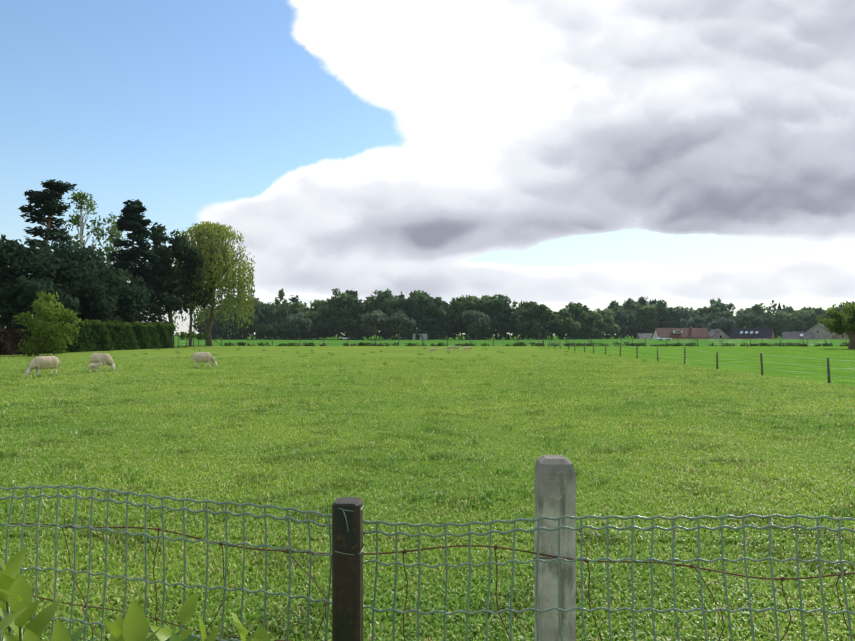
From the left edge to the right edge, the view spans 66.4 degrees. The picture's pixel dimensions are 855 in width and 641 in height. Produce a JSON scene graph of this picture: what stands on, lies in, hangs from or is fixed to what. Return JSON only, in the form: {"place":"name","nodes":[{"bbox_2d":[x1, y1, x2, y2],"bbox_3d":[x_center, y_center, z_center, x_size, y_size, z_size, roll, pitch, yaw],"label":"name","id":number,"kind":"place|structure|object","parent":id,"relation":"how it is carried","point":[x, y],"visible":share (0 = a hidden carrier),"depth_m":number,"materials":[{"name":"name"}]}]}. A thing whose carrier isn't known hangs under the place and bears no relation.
{"place":"outdoors","nodes":[
{"label":"outdoors","id":0,"kind":"place"},
{"bbox_2d":[0,545,275,640],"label":"laurel hedge shoots","id":1,"kind":"object","parent":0,"point":[18,609],"visible":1,"depth_m":0.89,"materials":[{"name":"green plant"}]},
{"bbox_2d":[0,335,854,640],"bbox_3d":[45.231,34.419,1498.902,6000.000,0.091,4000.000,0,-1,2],"label":"ground","id":2,"kind":"structure","parent":0,"point":[812,357],"depth_m":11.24,"materials":[{"name":"green plant"}]},
{"bbox_2d":[0,327,34,354],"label":"hedge","id":3,"kind":"object","parent":2,"relation":"on","point":[10,339],"visible":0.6,"depth_m":55.80,"materials":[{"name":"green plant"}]},
{"bbox_2d":[0,234,57,316],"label":"dark tree","id":4,"kind":"object","parent":2,"relation":"on","point":[16,257],"visible":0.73,"depth_m":62.21,"materials":[{"name":"green plant"}]},
{"bbox_2d":[0,275,80,333],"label":"tree","id":5,"kind":"object","parent":2,"relation":"on","point":[14,301],"visible":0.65,"depth_m":59.10,"materials":[{"name":"green plant"}]},
{"bbox_2d":[26,356,60,376],"bbox_3d":[-15.942,1.894,27.129,0.552,0.845,1.335,-1,-2,37],"label":"sheep","id":6,"kind":"object","parent":2,"relation":"on","point":[37,363],"visible":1,"depth_m":26.97},
{"bbox_2d":[13,290,80,355],"bbox_3d":[-31.225,0.288,54.094,5.257,5.634,4.387,0,-1,2],"label":"light green shrub","id":7,"kind":"object","parent":2,"relation":"on","point":[42,308],"visible":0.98,"depth_m":53.55,"materials":[{"name":"green plant"}]},
{"bbox_2d":[18,179,78,259],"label":"pine tree","id":8,"kind":"object","parent":2,"relation":"on","point":[46,201],"visible":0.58,"depth_m":76.53,"materials":[{"name":"green plant"}]},
{"bbox_2d":[34,239,115,318],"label":"dark tree","id":9,"kind":"object","parent":2,"relation":"on","point":[74,274],"visible":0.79,"depth_m":68.53,"materials":[{"name":"green plant"}]},
{"bbox_2d":[62,189,115,263],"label":"birch tree","id":10,"kind":"object","parent":2,"relation":"on","point":[79,197],"visible":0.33,"depth_m":85.53,"materials":[{"name":"green plant"}]},
{"bbox_2d":[60,286,122,321],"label":"tree","id":11,"kind":"object","parent":2,"relation":"on","point":[100,317],"visible":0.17,"depth_m":73.34,"materials":[{"name":"green plant"}]},
{"bbox_2d":[88,363,102,372],"bbox_3d":[-14.873,2.124,29.227,0.648,0.488,0.224,0,-1,-3],"label":"lamb","id":12,"kind":"object","parent":2,"relation":"on","point":[91,366],"visible":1,"depth_m":29.15,"materials":[{"name":"fur"}]},
{"bbox_2d":[28,318,175,353],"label":"clipped hedge","id":13,"kind":"object","parent":2,"relation":"on","point":[99,335],"visible":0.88,"depth_m":71.85,"materials":[{"name":"green plant"}]},
{"bbox_2d":[90,353,114,370],"bbox_3d":[-15.497,1.975,31.115,1.335,0.853,0.544,0,-1,10],"label":"sheep","id":14,"kind":"object","parent":2,"relation":"on","point":[103,358],"visible":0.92,"depth_m":30.94},
{"bbox_2d":[81,256,132,319],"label":"dark tree","id":15,"kind":"object","parent":2,"relation":"on","point":[115,280],"visible":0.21,"depth_m":74.75,"materials":[{"name":"green plant"}]},
{"bbox_2d":[96,212,128,271],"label":"light tree","id":16,"kind":"object","parent":2,"relation":"on","point":[114,230],"visible":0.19,"depth_m":97.11,"materials":[{"name":"green plant"}]},
{"bbox_2d":[85,273,151,321],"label":"tree","id":17,"kind":"object","parent":2,"relation":"on","point":[129,299],"visible":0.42,"depth_m":80.04,"materials":[{"name":"green plant"}]},
{"bbox_2d":[108,199,178,330],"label":"cedar tree","id":18,"kind":"object","parent":2,"relation":"on","point":[133,221],"visible":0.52,"depth_m":86.49,"materials":[{"name":"green plant"}]},
{"bbox_2d":[139,282,164,321],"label":"tree","id":19,"kind":"object","parent":2,"relation":"on","point":[157,304],"visible":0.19,"depth_m":88.74,"materials":[{"name":"green plant"}]},
{"bbox_2d":[137,265,192,321],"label":"tree","id":20,"kind":"object","parent":2,"relation":"on","point":[163,284],"visible":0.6,"depth_m":90.31,"materials":[{"name":"green plant"}]},
{"bbox_2d":[145,222,205,336],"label":"dark round tree","id":21,"kind":"object","parent":2,"relation":"on","point":[180,250],"visible":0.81,"depth_m":92.20,"materials":[{"name":"green plant"}]},
{"bbox_2d":[173,260,215,345],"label":"tree","id":22,"kind":"object","parent":2,"relation":"on","point":[195,298],"visible":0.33,"depth_m":97.11,"materials":[{"name":"green plant"}]},
{"bbox_2d":[190,352,216,367],"bbox_3d":[-11.566,2.045,33.785,1.308,0.828,0.536,0,-1,-18],"label":"sheep","id":23,"kind":"object","parent":2,"relation":"on","point":[207,357],"visible":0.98,"depth_m":33.60},
{"bbox_2d":[162,221,254,345],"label":"willow tree","id":24,"kind":"object","parent":2,"relation":"on","point":[217,254],"visible":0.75,"depth_m":100.30,"materials":[{"name":"green plant"}]},
{"bbox_2d":[193,308,225,332],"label":"tree","id":25,"kind":"object","parent":2,"relation":"on","point":[197,323],"visible":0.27,"depth_m":231.86,"materials":[{"name":"green plant"}]},
{"bbox_2d":[215,304,235,328],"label":"tree","id":26,"kind":"object","parent":2,"relation":"on","point":[219,314],"visible":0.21,"depth_m":235.47,"materials":[{"name":"green plant"}]},
{"bbox_2d":[229,299,253,326],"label":"tree","id":27,"kind":"object","parent":2,"relation":"on","point":[235,317],"visible":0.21,"depth_m":234.40,"materials":[{"name":"green plant"}]},
{"bbox_2d":[248,307,272,331],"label":"tree","id":28,"kind":"object","parent":2,"relation":"on","point":[264,310],"visible":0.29,"depth_m":235.34,"materials":[{"name":"green plant"}]},
{"bbox_2d":[263,302,285,318],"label":"tree","id":29,"kind":"object","parent":2,"relation":"on","point":[269,315],"visible":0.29,"depth_m":238.22,"materials":[{"name":"green plant"}]},
{"bbox_2d":[270,288,290,337],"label":"tree","id":30,"kind":"object","parent":2,"relation":"on","point":[281,295],"visible":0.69,"depth_m":235.27,"materials":[{"name":"green plant"}]},
{"bbox_2d":[281,302,302,316],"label":"tree","id":31,"kind":"object","parent":2,"relation":"on","point":[298,306],"visible":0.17,"depth_m":239.79,"materials":[{"name":"green plant"}]},
{"bbox_2d":[278,295,306,309],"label":"tree","id":32,"kind":"object","parent":2,"relation":"on","point":[294,300],"visible":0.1,"depth_m":249.77,"materials":[{"name":"green plant"}]},
{"bbox_2d":[283,311,312,339],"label":"tree","id":33,"kind":"object","parent":2,"relation":"on","point":[303,324],"visible":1,"depth_m":215.95,"materials":[{"name":"green plant"}]},
{"bbox_2d":[304,311,318,339],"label":"tree","id":34,"kind":"object","parent":2,"relation":"on","point":[307,315],"visible":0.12,"depth_m":231.58,"materials":[{"name":"green plant"}]},
{"bbox_2d":[301,299,324,315],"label":"tree","id":35,"kind":"object","parent":2,"relation":"on","point":[315,304],"visible":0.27,"depth_m":239.40,"materials":[{"name":"green plant"}]},
{"bbox_2d":[308,300,339,339],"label":"tree","id":36,"kind":"object","parent":2,"relation":"on","point":[325,308],"visible":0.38,"depth_m":230.90,"materials":[{"name":"green plant"}]},
{"bbox_2d":[327,288,347,339],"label":"tree","id":37,"kind":"object","parent":2,"relation":"on","point":[335,304],"visible":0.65,"depth_m":231.23,"materials":[{"name":"green plant"}]},
{"bbox_2d":[332,497,363,640],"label":"steel fence post","id":38,"kind":"object","parent":2,"relation":"on","point":[347,568],"visible":1,"depth_m":1.34,"materials":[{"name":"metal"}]},
{"bbox_2d":[339,292,358,316],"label":"tree","id":39,"kind":"object","parent":2,"relation":"on","point":[350,299],"visible":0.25,"depth_m":232.59,"materials":[{"name":"green plant"}]},
{"bbox_2d":[342,299,366,339],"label":"tree","id":40,"kind":"object","parent":2,"relation":"on","point":[354,307],"visible":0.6,"depth_m":231.52,"materials":[{"name":"green plant"}]},
{"bbox_2d":[364,300,377,338],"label":"tree","id":41,"kind":"object","parent":2,"relation":"on","point":[368,306],"visible":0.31,"depth_m":237.04,"materials":[{"name":"green plant"}]},
{"bbox_2d":[364,290,382,338],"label":"tree","id":42,"kind":"object","parent":2,"relation":"on","point":[372,297],"visible":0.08,"depth_m":250.68,"materials":[{"name":"green plant"}]},
{"bbox_2d":[360,310,388,339],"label":"tree","id":43,"kind":"object","parent":2,"relation":"on","point":[368,323],"visible":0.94,"depth_m":214.92,"materials":[{"name":"green plant"}]},
{"bbox_2d":[368,288,397,336],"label":"tree","id":44,"kind":"object","parent":2,"relation":"on","point":[380,298],"visible":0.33,"depth_m":236.15,"materials":[{"name":"green plant"}]},
{"bbox_2d":[369,295,397,339],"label":"tree","id":45,"kind":"object","parent":2,"relation":"on","point":[388,309],"visible":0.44,"depth_m":233.57,"materials":[{"name":"green plant"}]},
{"bbox_2d":[383,298,409,339],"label":"tree","id":46,"kind":"object","parent":2,"relation":"on","point":[398,309],"visible":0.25,"depth_m":232.80,"materials":[{"name":"green plant"}]},
{"bbox_2d":[384,311,415,339],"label":"tree","id":47,"kind":"object","parent":2,"relation":"on","point":[398,319],"visible":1,"depth_m":211.30,"materials":[{"name":"green plant"}]},
{"bbox_2d":[395,294,419,316],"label":"tree","id":48,"kind":"object","parent":2,"relation":"on","point":[411,304],"visible":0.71,"depth_m":233.15,"materials":[{"name":"green plant"}]},
{"bbox_2d":[413,334,426,339],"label":"field shed","id":49,"kind":"structure","parent":2,"relation":"on","point":[424,336],"depth_m":224.48,"materials":[{"name":"stone"}]},
{"bbox_2d":[410,292,430,320],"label":"tree","id":50,"kind":"object","parent":2,"relation":"on","point":[421,297],"visible":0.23,"depth_m":236.36,"materials":[{"name":"green plant"}]},
{"bbox_2d":[0,485,854,640],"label":"green wire fence","id":51,"kind":"object","parent":2,"relation":"on","point":[490,532],"visible":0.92,"depth_m":1.41,"materials":[{"name":"metal"}]},
{"bbox_2d":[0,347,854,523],"bbox_3d":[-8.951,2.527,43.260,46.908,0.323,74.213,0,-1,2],"label":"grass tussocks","id":52,"kind":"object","parent":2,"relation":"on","point":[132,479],"depth_m":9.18,"materials":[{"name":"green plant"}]},
{"bbox_2d":[417,297,443,339],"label":"tree","id":53,"kind":"object","parent":2,"relation":"on","point":[430,307],"visible":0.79,"depth_m":231.46,"materials":[{"name":"green plant"}]},
{"bbox_2d":[428,308,451,325],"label":"tree","id":54,"kind":"object","parent":2,"relation":"on","point":[441,317],"visible":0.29,"depth_m":234.18,"materials":[{"name":"green plant"}]},
{"bbox_2d":[445,298,465,339],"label":"tree","id":55,"kind":"object","parent":2,"relation":"on","point":[454,304],"visible":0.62,"depth_m":231.61,"materials":[{"name":"green plant"}]},
{"bbox_2d":[450,295,475,339],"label":"tree","id":56,"kind":"object","parent":2,"relation":"on","point":[466,301],"visible":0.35,"depth_m":231.82,"materials":[{"name":"green plant"}]},
{"bbox_2d":[462,310,490,339],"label":"tree","id":57,"kind":"object","parent":2,"relation":"on","point":[479,320],"visible":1,"depth_m":217.62,"materials":[{"name":"green plant"}]},
{"bbox_2d":[466,296,486,314],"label":"tree","id":58,"kind":"object","parent":2,"relation":"on","point":[473,308],"visible":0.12,"depth_m":236.64,"materials":[{"name":"green plant"}]},
{"bbox_2d":[476,298,504,339],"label":"tree","id":59,"kind":"object","parent":2,"relation":"on","point":[482,304],"visible":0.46,"depth_m":231.01,"materials":[{"name":"green plant"}]},
{"bbox_2d":[486,302,511,339],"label":"tree","id":60,"kind":"object","parent":2,"relation":"on","point":[494,314],"visible":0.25,"depth_m":233.12,"materials":[{"name":"green plant"}]},
{"bbox_2d":[489,295,519,333],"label":"tree","id":61,"kind":"object","parent":2,"relation":"on","point":[504,304],"visible":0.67,"depth_m":230.76,"materials":[{"name":"green plant"}]},
{"bbox_2d":[196,311,830,339],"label":"tree line","id":62,"kind":"object","parent":2,"relation":"on","point":[324,326],"visible":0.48,"depth_m":230.37,"materials":[{"name":"green plant"}]},
{"bbox_2d":[172,335,854,382],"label":"field fences","id":63,"kind":"object","parent":2,"relation":"on","point":[717,353],"visible":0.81,"depth_m":96.20,"materials":[{"name":"brown wood"}]},
{"bbox_2d":[174,331,208,339],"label":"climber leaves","id":64,"kind":"object","parent":63,"relation":"attached to","point":[184,335],"visible":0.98,"depth_m":91.12,"materials":[{"name":"green plant"}]},
{"bbox_2d":[518,300,536,311],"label":"tree","id":65,"kind":"object","parent":2,"relation":"on","point":[526,305],"visible":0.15,"depth_m":244.50,"materials":[{"name":"green plant"}]},
{"bbox_2d":[519,308,540,320],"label":"tree","id":66,"kind":"object","parent":2,"relation":"on","point":[522,311],"visible":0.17,"depth_m":234.35,"materials":[{"name":"green plant"}]},
{"bbox_2d":[224,341,848,345],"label":"hedge","id":67,"kind":"object","parent":2,"relation":"on","point":[845,343],"visible":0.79,"depth_m":98.65,"materials":[{"name":"green plant"}]},
{"bbox_2d":[523,303,555,336],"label":"tree","id":68,"kind":"object","parent":2,"relation":"on","point":[545,311],"visible":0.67,"depth_m":232.34,"materials":[{"name":"green plant"}]},
{"bbox_2d":[538,312,564,339],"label":"tree","id":69,"kind":"object","parent":2,"relation":"on","point":[541,316],"visible":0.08,"depth_m":234.58,"materials":[{"name":"green plant"}]},
{"bbox_2d":[534,455,575,640],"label":"concrete fence post","id":70,"kind":"object","parent":2,"relation":"on","point":[555,486],"visible":0.98,"depth_m":1.74,"materials":[{"name":"grey concrete"}]},
{"bbox_2d":[0,507,854,640],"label":"rusty stock fence","id":71,"kind":"object","parent":70,"relation":"attached to","point":[691,566],"visible":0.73,"depth_m":1.73,"materials":[{"name":"metal"}]},
{"bbox_2d":[551,308,571,338],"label":"tree","id":72,"kind":"object","parent":2,"relation":"on","point":[562,312],"visible":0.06,"depth_m":236.66,"materials":[{"name":"green plant"}]},
{"bbox_2d":[551,315,580,339],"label":"tree","id":73,"kind":"object","parent":2,"relation":"on","point":[569,326],"visible":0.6,"depth_m":232.31,"materials":[{"name":"green plant"}]},
{"bbox_2d":[564,303,588,330],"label":"tree","id":74,"kind":"object","parent":2,"relation":"on","point":[581,312],"visible":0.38,"depth_m":243.68,"materials":[{"name":"green plant"}]},
{"bbox_2d":[580,305,597,334],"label":"tree","id":75,"kind":"object","parent":2,"relation":"on","point":[592,318],"visible":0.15,"depth_m":247.58,"materials":[{"name":"green plant"}]},
{"bbox_2d":[591,311,604,331],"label":"tree","id":76,"kind":"object","parent":2,"relation":"on","point":[600,319],"visible":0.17,"depth_m":258.88,"materials":[{"name":"green plant"}]},
{"bbox_2d":[595,308,613,332],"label":"tree","id":77,"kind":"object","parent":2,"relation":"on","point":[601,311],"visible":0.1,"depth_m":273.20,"materials":[{"name":"green plant"}]},
{"bbox_2d":[598,308,620,338],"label":"tree","id":78,"kind":"object","parent":2,"relation":"on","point":[606,317],"visible":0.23,"depth_m":271.91,"materials":[{"name":"green plant"}]},
{"bbox_2d":[605,307,628,338],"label":"tree","id":79,"kind":"object","parent":2,"relation":"on","point":[622,318],"visible":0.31,"depth_m":285.85,"materials":[{"name":"green plant"}]},
{"bbox_2d":[607,300,626,313],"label":"tree","id":80,"kind":"object","parent":2,"relation":"on","point":[614,306],"visible":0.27,"depth_m":303.01,"materials":[{"name":"green plant"}]},
{"bbox_2d":[612,309,636,334],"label":"tree","id":81,"kind":"object","parent":2,"relation":"on","point":[630,314],"visible":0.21,"depth_m":296.70,"materials":[{"name":"green plant"}]},
{"bbox_2d":[621,298,643,337],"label":"tree","id":82,"kind":"object","parent":2,"relation":"on","point":[627,304],"visible":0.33,"depth_m":308.47,"materials":[{"name":"green plant"}]},
{"bbox_2d":[634,333,652,338],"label":"house","id":83,"kind":"structure","parent":2,"relation":"on","point":[643,335],"depth_m":266.15,"materials":[{"name":"grey brick"}]},
{"bbox_2d":[629,302,662,332],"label":"tree","id":84,"kind":"object","parent":2,"relation":"on","point":[652,310],"visible":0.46,"depth_m":305.16,"materials":[{"name":"green plant"}]},
{"bbox_2d":[637,296,654,311],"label":"tree","id":85,"kind":"object","parent":2,"relation":"on","point":[641,301],"visible":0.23,"depth_m":325.70,"materials":[{"name":"green plant"}]},
{"bbox_2d":[645,300,676,327],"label":"tree","id":86,"kind":"object","parent":2,"relation":"on","point":[663,309],"visible":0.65,"depth_m":307.27,"materials":[{"name":"green plant"}]},
{"bbox_2d":[652,326,710,338],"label":"house","id":87,"kind":"structure","parent":2,"relation":"on","point":[688,333],"depth_m":244.78,"materials":[{"name":"tile"}]},
{"bbox_2d":[670,306,697,327],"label":"tree","id":88,"kind":"object","parent":2,"relation":"on","point":[678,311],"visible":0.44,"depth_m":307.15,"materials":[{"name":"green plant"}]},
{"bbox_2d":[680,315,707,328],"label":"tree","id":89,"kind":"object","parent":2,"relation":"on","point":[693,322],"visible":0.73,"depth_m":283.66,"materials":[{"name":"green plant"}]},
{"bbox_2d":[698,304,721,321],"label":"tree","id":90,"kind":"object","parent":2,"relation":"on","point":[712,309],"visible":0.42,"depth_m":312.05,"materials":[{"name":"green plant"}]},
{"bbox_2d":[708,328,730,338],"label":"house","id":91,"kind":"structure","parent":2,"relation":"on","point":[715,333],"depth_m":260.52,"materials":[{"name":"grey brick"}]},
{"bbox_2d":[709,298,729,312],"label":"tree","id":92,"kind":"object","parent":2,"relation":"on","point":[721,306],"visible":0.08,"depth_m":325.32,"materials":[{"name":"green plant"}]},
{"bbox_2d":[706,317,737,331],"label":"tree","id":93,"kind":"object","parent":2,"relation":"on","point":[725,325],"visible":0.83,"depth_m":273.09,"materials":[{"name":"green plant"}]},
{"bbox_2d":[716,310,731,319],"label":"tree","id":94,"kind":"object","parent":2,"relation":"on","point":[724,314],"visible":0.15,"depth_m":311.50,"materials":[{"name":"green plant"}]},
{"bbox_2d":[736,311,756,327],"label":"tree","id":95,"kind":"object","parent":2,"relation":"on","point":[747,315],"visible":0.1,"depth_m":308.05,"materials":[{"name":"green plant"}]},
{"bbox_2d":[735,303,766,315],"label":"tree","id":96,"kind":"object","parent":2,"relation":"on","point":[756,309],"visible":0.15,"depth_m":323.15,"materials":[{"name":"green plant"}]},
{"bbox_2d":[740,313,763,327],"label":"tree","id":97,"kind":"object","parent":2,"relation":"on","point":[747,324],"visible":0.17,"depth_m":304.75,"materials":[{"name":"green plant"}]},
{"bbox_2d":[730,326,776,338],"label":"brick house","id":98,"kind":"structure","parent":2,"relation":"on","point":[753,333],"depth_m":244.07,"materials":[{"name":"tile"}]},
{"bbox_2d":[750,316,769,327],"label":"tree","id":99,"kind":"object","parent":2,"relation":"on","point":[759,320],"visible":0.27,"depth_m":304.69,"materials":[{"name":"green plant"}]},
{"bbox_2d":[765,300,791,335],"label":"tree","id":100,"kind":"object","parent":2,"relation":"on","point":[774,309],"visible":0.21,"depth_m":326.84,"materials":[{"name":"green plant"}]},
{"bbox_2d":[765,310,796,332],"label":"tree","id":101,"kind":"object","parent":2,"relation":"on","point":[783,320],"visible":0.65,"depth_m":302.89,"materials":[{"name":"green plant"}]},
{"bbox_2d":[782,332,811,338],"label":"house wing","id":102,"kind":"structure","parent":2,"relation":"on","point":[796,335],"depth_m":246.07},
{"bbox_2d":[795,309,815,323],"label":"tree","id":103,"kind":"object","parent":2,"relation":"on","point":[806,313],"visible":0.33,"depth_m":306.46,"materials":[{"name":"green plant"}]},
{"bbox_2d":[809,307,824,322],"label":"tree","id":104,"kind":"object","parent":2,"relation":"on","point":[817,311],"visible":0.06,"depth_m":312.34,"materials":[{"name":"green plant"}]},
{"bbox_2d":[805,321,831,338],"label":"house","id":105,"kind":"structure","parent":2,"relation":"on","point":[818,331],"depth_m":246.44,"materials":[{"name":"white paint"}]},
{"bbox_2d":[815,301,854,348],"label":"pollard willow tree","id":106,"kind":"object","parent":2,"relation":"on","point":[841,323],"visible":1,"depth_m":79.82,"materials":[{"name":"green plant"}]},
{"bbox_2d":[832,332,848,338],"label":"brown house","id":107,"kind":"structure","parent":2,"relation":"on","point":[835,336],"depth_m":253.32,"materials":[{"name":"brick"}]},
{"bbox_2d":[0,0,854,334],"label":"sky","id":108,"kind":"structure","parent":0,"point":[554,154],"materials":[{"name":"white"}]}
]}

